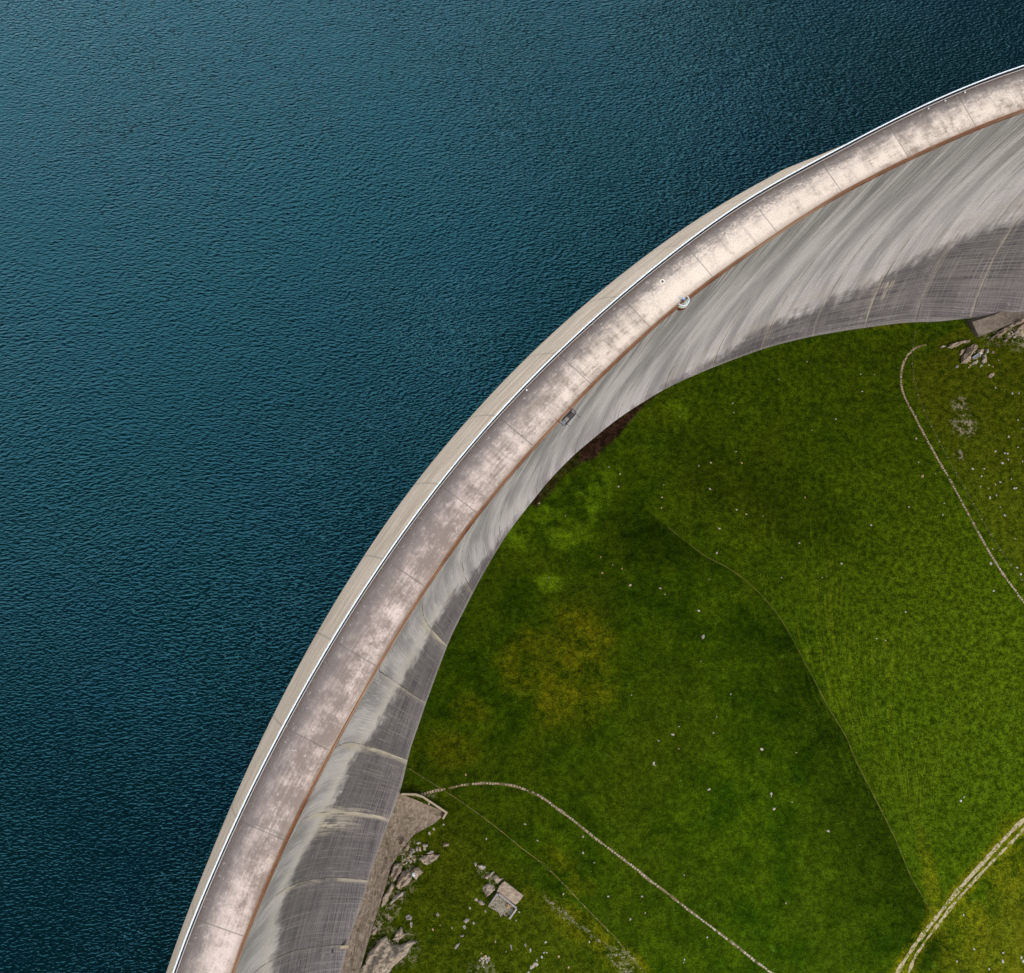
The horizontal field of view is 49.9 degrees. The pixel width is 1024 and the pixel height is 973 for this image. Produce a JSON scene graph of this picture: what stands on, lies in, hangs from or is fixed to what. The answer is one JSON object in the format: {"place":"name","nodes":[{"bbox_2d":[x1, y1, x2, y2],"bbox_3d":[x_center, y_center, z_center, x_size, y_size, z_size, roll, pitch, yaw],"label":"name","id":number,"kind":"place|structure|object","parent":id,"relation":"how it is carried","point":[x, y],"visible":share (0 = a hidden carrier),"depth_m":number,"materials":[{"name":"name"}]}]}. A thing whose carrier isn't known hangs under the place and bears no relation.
{"place":"outdoors","nodes":[
{"label":"outdoors","id":0,"kind":"place"},
{"bbox_2d":[421,788,445,794],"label":"stone path","id":1,"kind":"structure","parent":0,"point":[432,791],"depth_m":321.49,"materials":[{"name":"grey stone"}]},
{"bbox_2d":[0,0,1023,972],"bbox_3d":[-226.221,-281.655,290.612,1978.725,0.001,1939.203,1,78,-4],"label":"water","id":2,"kind":"structure","parent":0,"point":[294,294],"depth_m":253.70,"materials":[{"name":"blue liquid"}]},
{"bbox_2d":[448,782,772,972],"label":"stone path","id":3,"kind":"structure","parent":0,"point":[719,933],"depth_m":321.45,"materials":[{"name":"grey gravel"}]},
{"bbox_2d":[361,318,1023,972],"bbox_3d":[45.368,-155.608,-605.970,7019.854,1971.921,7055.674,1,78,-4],"label":"ground","id":4,"kind":"structure","parent":0,"point":[561,648],"depth_m":333.91,"materials":[{"name":"green plant"}]},
{"bbox_2d":[372,925,376,934],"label":"rock","id":5,"kind":"object","parent":4,"relation":"on","point":[374,929],"visible":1,"depth_m":304.58,"materials":[{"name":"grey stone"}]},
{"bbox_2d":[381,883,393,906],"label":"rock","id":6,"kind":"object","parent":4,"relation":"on","point":[385,897],"visible":1,"depth_m":308.94,"materials":[{"name":"grey stone"}]},
{"bbox_2d":[360,936,417,972],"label":"rock outcrop","id":7,"kind":"object","parent":4,"relation":"on","point":[384,955],"visible":1,"depth_m":301.28,"materials":[{"name":"grey stone"}]},
{"bbox_2d":[390,863,401,881],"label":"boulder","id":8,"kind":"object","parent":4,"relation":"on","point":[396,870],"visible":1,"depth_m":311.57,"materials":[{"name":"grey stone"}]},
{"bbox_2d":[389,891,405,904],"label":"rock","id":9,"kind":"object","parent":4,"relation":"on","point":[396,897],"visible":1,"depth_m":309.46,"materials":[{"name":"stone"}]},
{"bbox_2d":[392,927,406,942],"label":"rock outcrop","id":10,"kind":"object","parent":4,"relation":"on","point":[399,934],"visible":1,"depth_m":304.95,"materials":[{"name":"grey stone"}]},
{"bbox_2d":[398,838,405,846],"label":"rock","id":11,"kind":"object","parent":4,"relation":"on","point":[402,841],"visible":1,"depth_m":314.69,"materials":[{"name":"grey stone"}]},
{"bbox_2d":[396,868,411,888],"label":"boulder","id":12,"kind":"object","parent":4,"relation":"on","point":[405,878],"visible":1,"depth_m":310.94,"materials":[{"name":"grey stone"}]},
{"bbox_2d":[405,914,411,919],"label":"rock","id":13,"kind":"object","parent":4,"relation":"on","point":[408,916],"visible":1,"depth_m":307.83,"materials":[{"name":"stone"}]},
{"bbox_2d":[411,867,422,879],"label":"boulder","id":14,"kind":"object","parent":4,"relation":"on","point":[418,871],"visible":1,"depth_m":313.02,"materials":[{"name":"grey stone"}]},
{"bbox_2d":[401,793,447,818],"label":"wing wall","id":15,"kind":"structure","parent":4,"relation":"on","point":[431,802],"depth_m":318.78,"materials":[{"name":"concrete"}]},
{"bbox_2d":[419,853,439,864],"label":"boulder","id":16,"kind":"object","parent":4,"relation":"on","point":[427,859],"visible":1,"depth_m":315.27,"materials":[{"name":"grey stone"}]},
{"bbox_2d":[482,884,494,896],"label":"boulder","id":17,"kind":"object","parent":4,"relation":"on","point":[488,889],"visible":1,"depth_m":315.10,"materials":[{"name":"grey stone"}]},
{"bbox_2d":[493,875,503,882],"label":"rock","id":18,"kind":"object","parent":4,"relation":"on","point":[496,878],"visible":1,"depth_m":316.62,"materials":[{"name":"grey stone"}]},
{"bbox_2d":[488,881,522,918],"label":"ruined hut","id":19,"kind":"object","parent":4,"relation":"on","point":[505,894],"visible":0.98,"depth_m":315.01,"materials":[{"name":"grey stone"}]},
{"bbox_2d":[410,769,645,972],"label":"footpath","id":20,"kind":"structure","parent":4,"relation":"on","point":[540,861],"depth_m":319.61,"materials":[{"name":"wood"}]},
{"bbox_2d":[166,65,1023,972],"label":"arch dam","id":21,"kind":"structure","parent":4,"relation":"on","point":[914,215],"depth_m":254.51,"materials":[{"name":"grey concrete"}]},
{"bbox_2d":[556,406,577,425],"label":"inspection rig","id":22,"kind":"object","parent":21,"relation":"hanging from","point":[570,415],"visible":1,"depth_m":226.72,"materials":[{"name":"metal"}]},
{"bbox_2d":[668,527,932,913],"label":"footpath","id":23,"kind":"structure","parent":4,"relation":"on","point":[823,699],"depth_m":335.24,"materials":[{"name":"green plant"}]},
{"bbox_2d":[947,340,969,348],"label":"rock","id":24,"kind":"object","parent":4,"relation":"on","point":[953,345],"visible":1,"depth_m":360.36,"materials":[{"name":"grey stone"}]},
{"bbox_2d":[911,332,1020,578],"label":"post and wire fence","id":25,"kind":"object","parent":4,"relation":"on","point":[947,457],"visible":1,"depth_m":353.55,"materials":[{"name":"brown wood"}]},
{"bbox_2d":[960,344,977,363],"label":"rock outcrop","id":26,"kind":"object","parent":4,"relation":"on","point":[968,353],"visible":1,"depth_m":359.06,"materials":[{"name":"grey stone"}]},
{"bbox_2d":[972,352,982,359],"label":"rock","id":27,"kind":"object","parent":4,"relation":"on","point":[977,355],"visible":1,"depth_m":359.32,"materials":[{"name":"stone"}]},
{"bbox_2d":[989,319,1023,340],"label":"rock outcrop","id":28,"kind":"object","parent":4,"relation":"on","point":[1019,322],"visible":1,"depth_m":358.73,"materials":[{"name":"grey stone"}]},
{"bbox_2d":[1013,324,1023,336],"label":"rock outcrop","id":29,"kind":"object","parent":4,"relation":"on","point":[1019,331],"visible":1,"depth_m":358.47,"materials":[{"name":"beige stone"}]},
{"bbox_2d":[896,818,1023,972],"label":"track","id":30,"kind":"structure","parent":0,"point":[1016,826],"depth_m":326.04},
{"bbox_2d":[900,344,1023,603],"bbox_3d":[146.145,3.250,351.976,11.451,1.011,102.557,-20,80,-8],"label":"stone path","id":31,"kind":"structure","parent":0,"point":[915,416],"depth_m":353.93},
{"bbox_2d":[908,827,1023,972],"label":"track","id":32,"kind":"structure","parent":0,"point":[952,905],"depth_m":325.66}
]}

